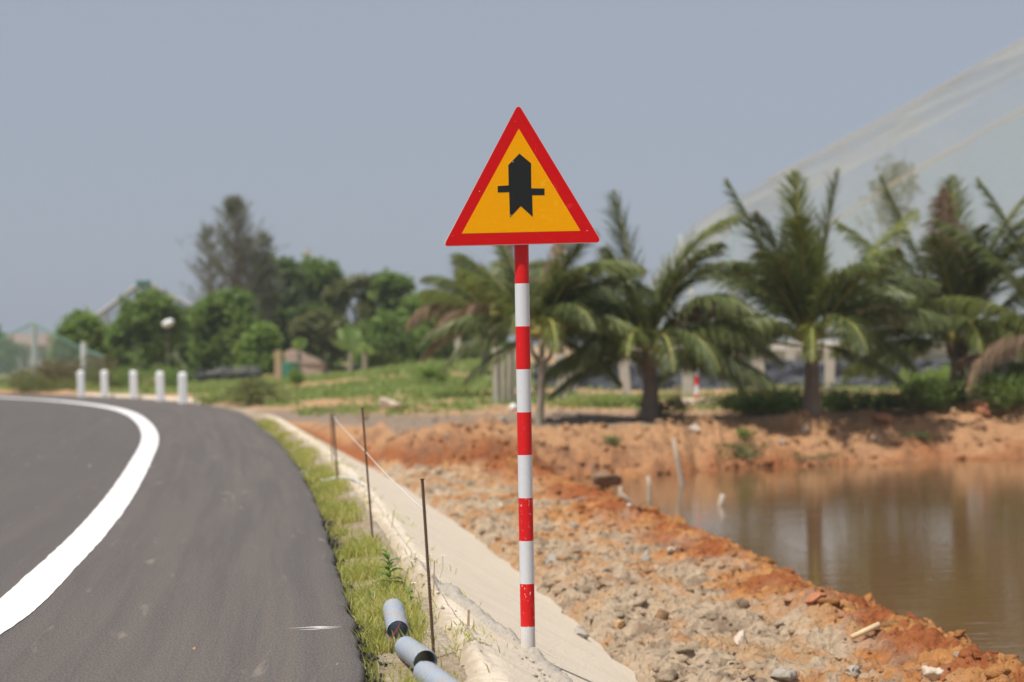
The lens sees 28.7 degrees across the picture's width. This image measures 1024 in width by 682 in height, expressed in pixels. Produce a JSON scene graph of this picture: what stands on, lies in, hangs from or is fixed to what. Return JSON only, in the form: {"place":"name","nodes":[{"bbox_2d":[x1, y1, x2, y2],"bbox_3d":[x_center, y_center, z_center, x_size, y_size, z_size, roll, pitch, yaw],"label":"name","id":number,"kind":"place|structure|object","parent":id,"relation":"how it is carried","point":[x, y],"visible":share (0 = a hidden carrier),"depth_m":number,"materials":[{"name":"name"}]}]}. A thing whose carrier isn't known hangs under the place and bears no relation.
{"place":"outdoors","nodes":[
{"label":"outdoors","id":0,"kind":"place"},
{"bbox_2d":[0,394,364,681],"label":"road","id":1,"kind":"structure","parent":0,"point":[212,546],"depth_m":15.64,"materials":[{"name":"asphalt"}]},
{"bbox_2d":[0,397,158,633],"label":"road marking","id":2,"kind":"object","parent":1,"relation":"on","point":[33,589],"visible":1,"depth_m":16.86,"materials":[{"name":"paint"}]},
{"bbox_2d":[296,464,392,681],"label":"asphalt crumbs","id":3,"kind":"object","parent":1,"relation":"on","point":[334,545],"visible":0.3,"depth_m":11.38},
{"bbox_2d":[0,345,1023,681],"bbox_3d":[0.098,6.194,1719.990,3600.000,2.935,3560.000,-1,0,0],"label":"ground","id":4,"kind":"structure","parent":0,"point":[930,645],"depth_m":26.94,"materials":[{"name":"soil"}]},
{"bbox_2d":[0,325,31,374],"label":"broadleaf tree","id":5,"kind":"object","parent":4,"relation":"on","point":[9,363],"visible":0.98,"depth_m":119.47,"materials":[{"name":"green plant"}]},
{"bbox_2d":[0,368,49,391],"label":"shrub","id":6,"kind":"object","parent":4,"relation":"on","point":[2,383],"visible":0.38,"depth_m":80.56,"materials":[{"name":"green plant"}]},
{"bbox_2d":[7,333,50,368],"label":"house","id":7,"kind":"structure","parent":4,"relation":"on","point":[41,345],"depth_m":150.00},
{"bbox_2d":[5,370,86,393],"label":"shrub","id":8,"kind":"object","parent":4,"relation":"on","point":[48,384],"visible":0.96,"depth_m":78.60,"materials":[{"name":"green plant"}]},
{"bbox_2d":[20,361,79,386],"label":"shrub","id":9,"kind":"object","parent":4,"relation":"on","point":[48,371],"visible":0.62,"depth_m":81.71,"materials":[{"name":"green plant"}]},
{"bbox_2d":[0,321,104,373],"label":"net tent","id":10,"kind":"object","parent":4,"relation":"on","point":[33,324],"visible":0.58,"depth_m":104.87,"materials":[{"name":"white"}]},
{"bbox_2d":[30,354,119,386],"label":"shrub","id":11,"kind":"object","parent":4,"relation":"on","point":[90,361],"visible":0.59,"depth_m":82.09,"materials":[{"name":"green plant"}]},
{"bbox_2d":[47,306,114,370],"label":"broadleaf tree","id":12,"kind":"object","parent":4,"relation":"on","point":[86,326],"visible":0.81,"depth_m":111.18,"materials":[{"name":"green plant"}]},
{"bbox_2d":[77,370,84,396],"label":"bollard","id":13,"kind":"object","parent":4,"relation":"on","point":[81,383],"visible":0.91,"depth_m":71.81,"materials":[{"name":"white paint"}]},
{"bbox_2d":[100,370,108,396],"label":"bollard","id":14,"kind":"object","parent":4,"relation":"on","point":[104,384],"visible":0.91,"depth_m":71.20,"materials":[{"name":"white paint"}]},
{"bbox_2d":[75,364,139,387],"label":"shrub","id":15,"kind":"object","parent":4,"relation":"on","point":[97,377],"visible":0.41,"depth_m":81.42,"materials":[{"name":"green plant"}]},
{"bbox_2d":[129,370,137,397],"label":"bollard","id":16,"kind":"object","parent":4,"relation":"on","point":[133,385],"visible":0.91,"depth_m":68.46,"materials":[{"name":"white paint"}]},
{"bbox_2d":[95,279,191,325],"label":"net tent","id":17,"kind":"object","parent":4,"relation":"on","point":[144,283],"visible":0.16,"depth_m":131.88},
{"bbox_2d":[103,285,192,371],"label":"broadleaf tree","id":18,"kind":"object","parent":4,"relation":"on","point":[141,327],"visible":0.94,"depth_m":103.39,"materials":[{"name":"green plant"}]},
{"bbox_2d":[107,363,189,387],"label":"shrub","id":19,"kind":"object","parent":4,"relation":"on","point":[168,376],"visible":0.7,"depth_m":79.40,"materials":[{"name":"green plant"}]},
{"bbox_2d":[85,393,211,403],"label":"kerb","id":20,"kind":"structure","parent":4,"relation":"on","point":[190,400],"depth_m":68.22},
{"bbox_2d":[156,371,164,400],"bbox_3d":[-11.312,1.487,64.319,0.250,1.030,0.250,-2,0,-15],"label":"bollard","id":21,"kind":"object","parent":4,"relation":"on","point":[160,392],"visible":0.91,"depth_m":64.20,"materials":[{"name":"white paint"}]},
{"bbox_2d":[139,363,196,384],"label":"shrub","id":22,"kind":"object","parent":4,"relation":"on","point":[189,373],"visible":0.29,"depth_m":86.05,"materials":[{"name":"green plant"}]},
{"bbox_2d":[160,304,200,369],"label":"broadleaf tree","id":23,"kind":"object","parent":4,"relation":"on","point":[181,348],"visible":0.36,"depth_m":117.33,"materials":[{"name":"green plant"}]},
{"bbox_2d":[178,372,187,403],"bbox_3d":[-9.978,1.458,60.634,0.250,1.030,0.250,-2,0,-15],"label":"bollard","id":24,"kind":"object","parent":4,"relation":"on","point":[182,386],"visible":0.91,"depth_m":60.52,"materials":[{"name":"white paint"}]},
{"bbox_2d":[183,222,225,302],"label":"casuarina tree","id":25,"kind":"object","parent":4,"relation":"on","point":[206,231],"visible":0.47,"depth_m":115.92,"materials":[{"name":"green plant"}]},
{"bbox_2d":[172,367,262,381],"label":"plastic roll","id":26,"kind":"object","parent":4,"relation":"on","point":[220,376],"visible":0.47,"depth_m":94.64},
{"bbox_2d":[192,389,243,404],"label":"shrub","id":27,"kind":"object","parent":4,"relation":"on","point":[213,397],"visible":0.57,"depth_m":60.15,"materials":[{"name":"green plant"}]},
{"bbox_2d":[185,284,283,374],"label":"broadleaf tree","id":28,"kind":"object","parent":4,"relation":"on","point":[221,320],"visible":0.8,"depth_m":107.43,"materials":[{"name":"green plant"}]},
{"bbox_2d":[175,193,303,320],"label":"casuarina tree","id":29,"kind":"object","parent":4,"relation":"on","point":[234,207],"visible":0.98,"depth_m":113.71,"materials":[{"name":"green plant"}]},
{"bbox_2d":[219,235,282,321],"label":"casuarina tree","id":30,"kind":"object","parent":4,"relation":"on","point":[256,309],"visible":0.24,"depth_m":115.80,"materials":[{"name":"green plant"}]},
{"bbox_2d":[231,320,286,374],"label":"broadleaf tree","id":31,"kind":"object","parent":4,"relation":"on","point":[261,344],"visible":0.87,"depth_m":99.59,"materials":[{"name":"green plant"}]},
{"bbox_2d":[219,376,298,407],"bbox_3d":[-7.286,1.550,57.129,2.363,1.138,2.179,-1,0,0],"label":"shrub","id":32,"kind":"object","parent":4,"relation":"on","point":[250,396],"visible":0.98,"depth_m":57.07,"materials":[{"name":"green plant"}]},
{"bbox_2d":[252,230,285,323],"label":"casuarina tree","id":33,"kind":"object","parent":4,"relation":"on","point":[269,240],"visible":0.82,"depth_m":115.93,"materials":[{"name":"green plant"}]},
{"bbox_2d":[40,305,512,371],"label":"thicket","id":34,"kind":"object","parent":4,"relation":"on","point":[129,359],"visible":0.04,"depth_m":129.40,"materials":[{"name":"green plant"}]},
{"bbox_2d":[275,351,281,379],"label":"fence post","id":35,"kind":"object","parent":4,"relation":"on","point":[278,364],"visible":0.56,"depth_m":91.85,"materials":[{"name":"brown wood"}]},
{"bbox_2d":[255,252,315,356],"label":"broadleaf tree","id":36,"kind":"object","parent":4,"relation":"on","point":[292,307],"visible":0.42,"depth_m":121.57,"materials":[{"name":"green plant"}]},
{"bbox_2d":[282,361,298,376],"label":"water tank","id":37,"kind":"object","parent":4,"relation":"on","point":[286,367],"visible":0.61,"depth_m":98.55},
{"bbox_2d":[288,365,305,386],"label":"shrub","id":38,"kind":"object","parent":4,"relation":"on","point":[296,377],"visible":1,"depth_m":70.74,"materials":[{"name":"green plant"}]},
{"bbox_2d":[292,337,307,372],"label":"banana plant","id":39,"kind":"object","parent":4,"relation":"on","point":[299,343],"visible":0.92,"depth_m":99.87,"materials":[{"name":"green plant"}]},
{"bbox_2d":[284,348,330,375],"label":"thatched hut","id":40,"kind":"object","parent":4,"relation":"on","point":[312,364],"visible":0.52,"depth_m":102.23,"materials":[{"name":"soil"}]},
{"bbox_2d":[287,307,354,362],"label":"broadleaf tree","id":41,"kind":"object","parent":4,"relation":"on","point":[316,328],"visible":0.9,"depth_m":111.50,"materials":[{"name":"green plant"}]},
{"bbox_2d":[294,254,349,352],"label":"broadleaf tree","id":42,"kind":"object","parent":4,"relation":"on","point":[324,274],"visible":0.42,"depth_m":125.47,"materials":[{"name":"green plant"}]},
{"bbox_2d":[320,271,378,365],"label":"broadleaf tree","id":43,"kind":"object","parent":4,"relation":"on","point":[341,294],"visible":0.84,"depth_m":115.52,"materials":[{"name":"green plant"}]},
{"bbox_2d":[332,321,367,371],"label":"banana plant","id":44,"kind":"object","parent":4,"relation":"on","point":[349,335],"visible":0.93,"depth_m":103.96,"materials":[{"name":"green plant"}]},
{"bbox_2d":[256,417,463,681],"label":"verge grass","id":45,"kind":"structure","parent":4,"relation":"on","point":[366,609],"depth_m":14.46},
{"bbox_2d":[358,342,373,369],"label":"banana plant","id":46,"kind":"object","parent":4,"relation":"on","point":[368,349],"visible":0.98,"depth_m":100.93,"materials":[{"name":"green plant"}]},
{"bbox_2d":[361,407,373,538],"bbox_3d":[-1.222,1.197,16.961,0.102,1.272,0.026,-1,0,0],"label":"rebar rod","id":47,"kind":"object","parent":4,"relation":"on","point":[367,474],"visible":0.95,"depth_m":16.95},
{"bbox_2d":[352,310,422,368],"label":"broadleaf tree","id":48,"kind":"object","parent":4,"relation":"on","point":[393,342],"visible":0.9,"depth_m":105.60,"materials":[{"name":"green plant"}]},
{"bbox_2d":[375,549,404,591],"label":"leafy weed","id":49,"kind":"object","parent":4,"relation":"on","point":[388,562],"visible":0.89,"depth_m":13.16,"materials":[{"name":"green plant"}]},
{"bbox_2d":[378,397,403,409],"bbox_3d":[-3.049,1.670,51.502,0.723,0.460,0.606,-1,0,28],"label":"stone","id":50,"kind":"object","parent":4,"relation":"on","point":[383,403],"visible":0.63,"depth_m":51.28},
{"bbox_2d":[366,267,416,324],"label":"broadleaf tree","id":51,"kind":"object","parent":4,"relation":"on","point":[392,287],"visible":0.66,"depth_m":113.37,"materials":[{"name":"green plant"}]},
{"bbox_2d":[383,598,408,640],"bbox_3d":[-0.655,1.565,11.247,0.125,0.171,0.550,-1,0,-6],"label":"steel pipe","id":52,"kind":"object","parent":4,"relation":"on","point":[394,614],"visible":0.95,"depth_m":11.20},
{"bbox_2d":[294,431,516,681],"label":"crest weeds","id":53,"kind":"object","parent":4,"relation":"on","point":[333,464],"visible":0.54,"depth_m":13.39,"materials":[{"name":"green plant"}]},
{"bbox_2d":[395,636,437,668],"bbox_3d":[-0.496,1.606,10.239,0.125,0.178,0.881,-1,0,-10],"label":"steel pipe","id":54,"kind":"object","parent":4,"relation":"on","point":[410,651],"visible":0.86,"depth_m":10.20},
{"bbox_2d":[396,291,452,363],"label":"broadleaf tree","id":55,"kind":"object","parent":4,"relation":"on","point":[410,307],"visible":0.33,"depth_m":111.71,"materials":[{"name":"green plant"}]},
{"bbox_2d":[420,479,434,652],"bbox_3d":[-0.434,1.261,10.413,0.077,1.091,0.023,-1,0,-27],"label":"rebar rod","id":56,"kind":"object","parent":4,"relation":"on","point":[427,565],"visible":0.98,"depth_m":10.40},
{"bbox_2d":[411,363,450,383],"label":"shrub","id":57,"kind":"object","parent":4,"relation":"on","point":[428,373],"visible":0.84,"depth_m":66.83,"materials":[{"name":"green plant"}]},
{"bbox_2d":[413,661,458,681],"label":"steel pipe","id":58,"kind":"object","parent":4,"relation":"on","point":[430,671],"visible":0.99,"depth_m":9.33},
{"bbox_2d":[264,414,637,681],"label":"embankment facing","id":59,"kind":"object","parent":4,"relation":"on","point":[487,577],"visible":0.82,"depth_m":15.54,"materials":[{"name":"concrete"}]},
{"bbox_2d":[362,556,562,681],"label":"mortar crumbs","id":60,"kind":"object","parent":59,"relation":"on","point":[526,657],"visible":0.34,"depth_m":11.26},
{"bbox_2d":[430,575,572,681],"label":"mortar spill","id":61,"kind":"object","parent":59,"relation":"on","point":[461,599],"visible":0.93,"depth_m":11.85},
{"bbox_2d":[423,332,480,360],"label":"broadleaf tree","id":62,"kind":"object","parent":4,"relation":"on","point":[448,354],"visible":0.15,"depth_m":117.73,"materials":[{"name":"green plant"}]},
{"bbox_2d":[450,264,508,375],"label":"broadleaf tree","id":63,"kind":"object","parent":4,"relation":"on","point":[484,356],"visible":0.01,"depth_m":71.89,"materials":[{"name":"green plant"}]},
{"bbox_2d":[405,245,562,396],"bbox_3d":[-0.719,-0.745,57.841,4.825,5.050,3.418,-1,0,0],"label":"coconut palm","id":64,"kind":"object","parent":4,"relation":"on","point":[454,307],"visible":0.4,"depth_m":57.77,"materials":[{"name":"green plant"}]},
{"bbox_2d":[492,348,497,402],"bbox_3d":[-0.457,0.962,53.998,0.137,1.553,0.135,-1,0,0],"label":"plank","id":65,"kind":"object","parent":4,"relation":"on","point":[495,386],"visible":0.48,"depth_m":53.93,"materials":[{"name":"wood"}]},
{"bbox_2d":[499,348,503,403],"bbox_3d":[-0.282,0.959,54.098,0.157,1.546,0.135,-1,0,0],"label":"plank","id":66,"kind":"object","parent":4,"relation":"on","point":[501,384],"visible":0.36,"depth_m":54.03,"materials":[{"name":"wood"}]},
{"bbox_2d":[505,352,510,402],"bbox_3d":[-0.106,0.960,54.198,0.182,1.549,0.135,-1,0,0],"label":"plank","id":67,"kind":"object","parent":4,"relation":"on","point":[508,378],"visible":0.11,"depth_m":54.13,"materials":[{"name":"wood"}]},
{"bbox_2d":[0,357,1023,417],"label":"field grass","id":68,"kind":"structure","parent":4,"relation":"on","point":[326,390],"depth_m":64.07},
{"bbox_2d":[510,348,515,402],"bbox_3d":[0.035,0.963,54.298,0.206,1.555,0.135,-1,0,0],"label":"plank","id":69,"kind":"object","parent":4,"relation":"on","point":[513,379],"visible":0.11,"depth_m":54.23,"materials":[{"name":"wood"}]},
{"bbox_2d":[444,106,599,647],"bbox_3d":[0.072,0.333,11.652,0.906,3.387,0.149,-1,0,0],"label":"traffic sign","id":70,"kind":"object","parent":4,"relation":"on","point":[521,198],"visible":0.98,"depth_m":11.58,"materials":[{"name":"red metal"}]},
{"bbox_2d":[431,226,660,423],"bbox_3d":[1.027,-0.318,42.619,4.373,4.436,3.788,-1,0,-45],"label":"coconut palm","id":71,"kind":"object","parent":4,"relation":"on","point":[556,283],"visible":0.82,"depth_m":42.24,"materials":[{"name":"green plant"}]},
{"bbox_2d":[549,391,639,407],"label":"shrub","id":72,"kind":"object","parent":4,"relation":"on","point":[591,399],"visible":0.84,"depth_m":51.85,"materials":[{"name":"green plant"}]},
{"bbox_2d":[591,471,622,488],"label":"earth clump","id":73,"kind":"object","parent":4,"relation":"on","point":[604,480],"visible":1,"depth_m":30.95,"materials":[{"name":"soil"}]},
{"bbox_2d":[601,433,621,446],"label":"shrub","id":74,"kind":"object","parent":4,"relation":"on","point":[613,439],"visible":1,"depth_m":40.13,"materials":[{"name":"green plant"}]},
{"bbox_2d":[619,358,630,394],"bbox_3d":[3.103,0.987,54.998,0.359,1.375,0.260,-1,0,0],"label":"concrete post","id":75,"kind":"object","parent":4,"relation":"on","point":[624,375],"visible":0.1,"depth_m":54.87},
{"bbox_2d":[514,188,786,421],"bbox_3d":[3.031,-0.745,43.575,5.787,5.244,4.850,-1,0,17],"label":"coconut palm","id":76,"kind":"object","parent":4,"relation":"on","point":[701,339],"visible":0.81,"depth_m":42.74,"materials":[{"name":"green plant"}]},
{"bbox_2d":[633,389,692,418],"bbox_3d":[3.282,1.461,43.827,1.351,0.842,1.213,-1,0,0],"label":"shrub","id":77,"kind":"object","parent":4,"relation":"on","point":[670,402],"visible":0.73,"depth_m":43.76,"materials":[{"name":"green plant"}]},
{"bbox_2d":[334,389,1023,479],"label":"bank gravel","id":78,"kind":"structure","parent":4,"relation":"on","point":[637,436],"depth_m":41.66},
{"bbox_2d":[682,366,692,395],"bbox_3d":[5.099,1.028,57.998,0.322,1.282,0.300,-1,0,0],"label":"concrete post","id":79,"kind":"object","parent":4,"relation":"on","point":[687,384],"visible":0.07,"depth_m":57.85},
{"bbox_2d":[384,449,1023,681],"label":"clods","id":80,"kind":"object","parent":4,"relation":"on","point":[692,646],"visible":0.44,"depth_m":19.01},
{"bbox_2d":[392,444,1017,681],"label":"rubble","id":81,"kind":"object","parent":4,"relation":"on","point":[707,667],"visible":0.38,"depth_m":18.80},
{"bbox_2d":[711,439,768,450],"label":"shrub","id":82,"kind":"object","parent":4,"relation":"on","point":[740,445],"visible":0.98,"depth_m":41.22,"materials":[{"name":"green plant"}]},
{"bbox_2d":[733,629,746,645],"bbox_3d":[1.816,2.372,15.912,0.112,0.138,0.150,-1,0,0],"label":"stone","id":83,"kind":"object","parent":4,"relation":"on","point":[739,638],"visible":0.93,"depth_m":15.91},
{"bbox_2d":[714,446,772,460],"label":"shrub","id":84,"kind":"object","parent":4,"relation":"on","point":[746,454],"visible":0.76,"depth_m":40.94,"materials":[{"name":"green plant"}]},
{"bbox_2d":[690,387,800,413],"bbox_3d":[5.376,1.421,46.046,2.587,0.789,2.656,-1,0,0],"label":"shrub","id":85,"kind":"object","parent":4,"relation":"on","point":[706,399],"visible":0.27,"depth_m":45.69,"materials":[{"name":"green plant"}]},
{"bbox_2d":[713,387,825,415],"bbox_3d":[5.721,1.425,44.987,2.531,0.793,2.254,-1,0,0],"label":"shrub","id":86,"kind":"object","parent":4,"relation":"on","point":[751,403],"visible":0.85,"depth_m":44.64,"materials":[{"name":"green plant"}]},
{"bbox_2d":[533,360,1021,389],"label":"plastic fence","id":87,"kind":"object","parent":4,"relation":"on","point":[794,371],"visible":0.25,"depth_m":65.50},
{"bbox_2d":[770,667,797,681],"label":"stone","id":88,"kind":"object","parent":4,"relation":"on","point":[784,674],"visible":1,"depth_m":13.77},
{"bbox_2d":[656,166,953,417],"bbox_3d":[6.319,-1.081,43.931,6.682,5.573,4.122,-1,0,8],"label":"coconut palm","id":89,"kind":"object","parent":4,"relation":"on","point":[799,290],"visible":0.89,"depth_m":43.65,"materials":[{"name":"green plant"}]},
{"bbox_2d":[779,449,838,461],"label":"shrub","id":90,"kind":"object","parent":4,"relation":"on","point":[807,457],"visible":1,"depth_m":41.30,"materials":[{"name":"brown plant"}]},
{"bbox_2d":[804,592,827,605],"bbox_3d":[2.602,2.238,17.209,0.205,0.150,0.160,-1,0,43],"label":"stone","id":91,"kind":"object","parent":4,"relation":"on","point":[812,598],"visible":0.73,"depth_m":17.18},
{"bbox_2d":[625,340,1022,363],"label":"shed","id":92,"kind":"structure","parent":4,"relation":"on","point":[937,355],"depth_m":88.00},
{"bbox_2d":[824,348,834,391],"bbox_3d":[9.533,0.893,59.998,0.310,1.380,0.260,-1,0,0],"label":"concrete post","id":93,"kind":"object","parent":4,"relation":"on","point":[829,371],"visible":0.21,"depth_m":59.87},
{"bbox_2d":[784,381,895,412],"bbox_3d":[7.415,1.352,45.472,2.947,0.880,2.930,-1,0,0],"label":"shrub","id":94,"kind":"object","parent":4,"relation":"on","point":[831,399],"visible":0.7,"depth_m":45.48,"materials":[{"name":"green plant"}]},
{"bbox_2d":[850,622,880,639],"bbox_3d":[2.731,2.238,15.449,0.250,0.129,0.047,-1,0,-15],"label":"bamboo piece","id":95,"kind":"object","parent":4,"relation":"on","point":[866,630],"visible":1,"depth_m":15.43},
{"bbox_2d":[823,385,930,412],"bbox_3d":[8.202,1.397,45.777,2.723,0.811,1.452,-1,0,32],"label":"shrub","id":96,"kind":"object","parent":4,"relation":"on","point":[897,400],"visible":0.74,"depth_m":45.49,"materials":[{"name":"green plant"}]},
{"bbox_2d":[871,412,896,422],"bbox_3d":[8.280,1.737,44.501,0.568,0.313,0.391,-1,0,0],"label":"stone","id":97,"kind":"object","parent":4,"relation":"on","point":[882,417],"visible":1,"depth_m":44.41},
{"bbox_2d":[854,144,924,339],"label":"broadleaf tree","id":98,"kind":"object","parent":4,"relation":"on","point":[896,168],"visible":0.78,"depth_m":83.85,"materials":[{"name":"green plant"}]},
{"bbox_2d":[897,428,934,442],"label":"shrub","id":99,"kind":"object","parent":4,"relation":"on","point":[920,434],"visible":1,"depth_m":43.47,"materials":[{"name":"green plant"}]},
{"bbox_2d":[826,172,1023,404],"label":"coconut palm","id":100,"kind":"object","parent":4,"relation":"on","point":[951,270],"visible":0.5,"depth_m":46.73,"materials":[{"name":"green plant"}]},
{"bbox_2d":[887,373,967,411],"bbox_3d":[9.641,1.249,46.000,1.962,1.037,2.450,-1,0,0],"label":"shrub","id":101,"kind":"object","parent":4,"relation":"on","point":[927,392],"visible":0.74,"depth_m":45.61,"materials":[{"name":"green plant"}]},
{"bbox_2d":[890,363,966,391],"bbox_3d":[11.931,1.155,57.475,2.422,1.108,2.276,-1,0,0],"label":"shrub","id":102,"kind":"object","parent":4,"relation":"on","point":[946,372],"visible":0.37,"depth_m":57.02,"materials":[{"name":"green plant"}]},
{"bbox_2d":[921,665,944,680],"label":"stone","id":103,"kind":"object","parent":4,"relation":"on","point":[932,673],"visible":0.91,"depth_m":13.45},
{"bbox_2d":[901,174,1023,389],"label":"coconut palm","id":104,"kind":"object","parent":4,"relation":"on","point":[977,361],"visible":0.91,"depth_m":45.80,"materials":[{"name":"green plant"}]},
{"bbox_2d":[942,367,1023,412],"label":"shrub","id":105,"kind":"object","parent":4,"relation":"on","point":[1011,390],"visible":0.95,"depth_m":45.44,"materials":[{"name":"green plant"}]},
{"bbox_2d":[975,403,990,416],"bbox_3d":[10.632,1.555,45.117,0.379,0.328,0.304,-1,0,-25],"label":"stone","id":106,"kind":"object","parent":4,"relation":"on","point":[982,409],"visible":1,"depth_m":45.03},
{"bbox_2d":[980,355,1023,387],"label":"shrub","id":107,"kind":"object","parent":4,"relation":"on","point":[1020,366],"visible":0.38,"depth_m":46.50,"materials":[{"name":"green plant"}]},
{"bbox_2d":[0,0,1023,350],"label":"sky","id":108,"kind":"structure","parent":0,"point":[362,131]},
{"bbox_2d":[572,456,1023,664],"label":"water","id":109,"kind":"structure","parent":0,"point":[938,542],"depth_m":27.71,"materials":[{"name":"brown liquid"}]},
{"bbox_2d":[672,438,684,484],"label":"branch","id":110,"kind":"object","parent":109,"relation":"in","point":[679,469],"visible":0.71,"depth_m":36.19,"materials":[{"name":"brown wood"}]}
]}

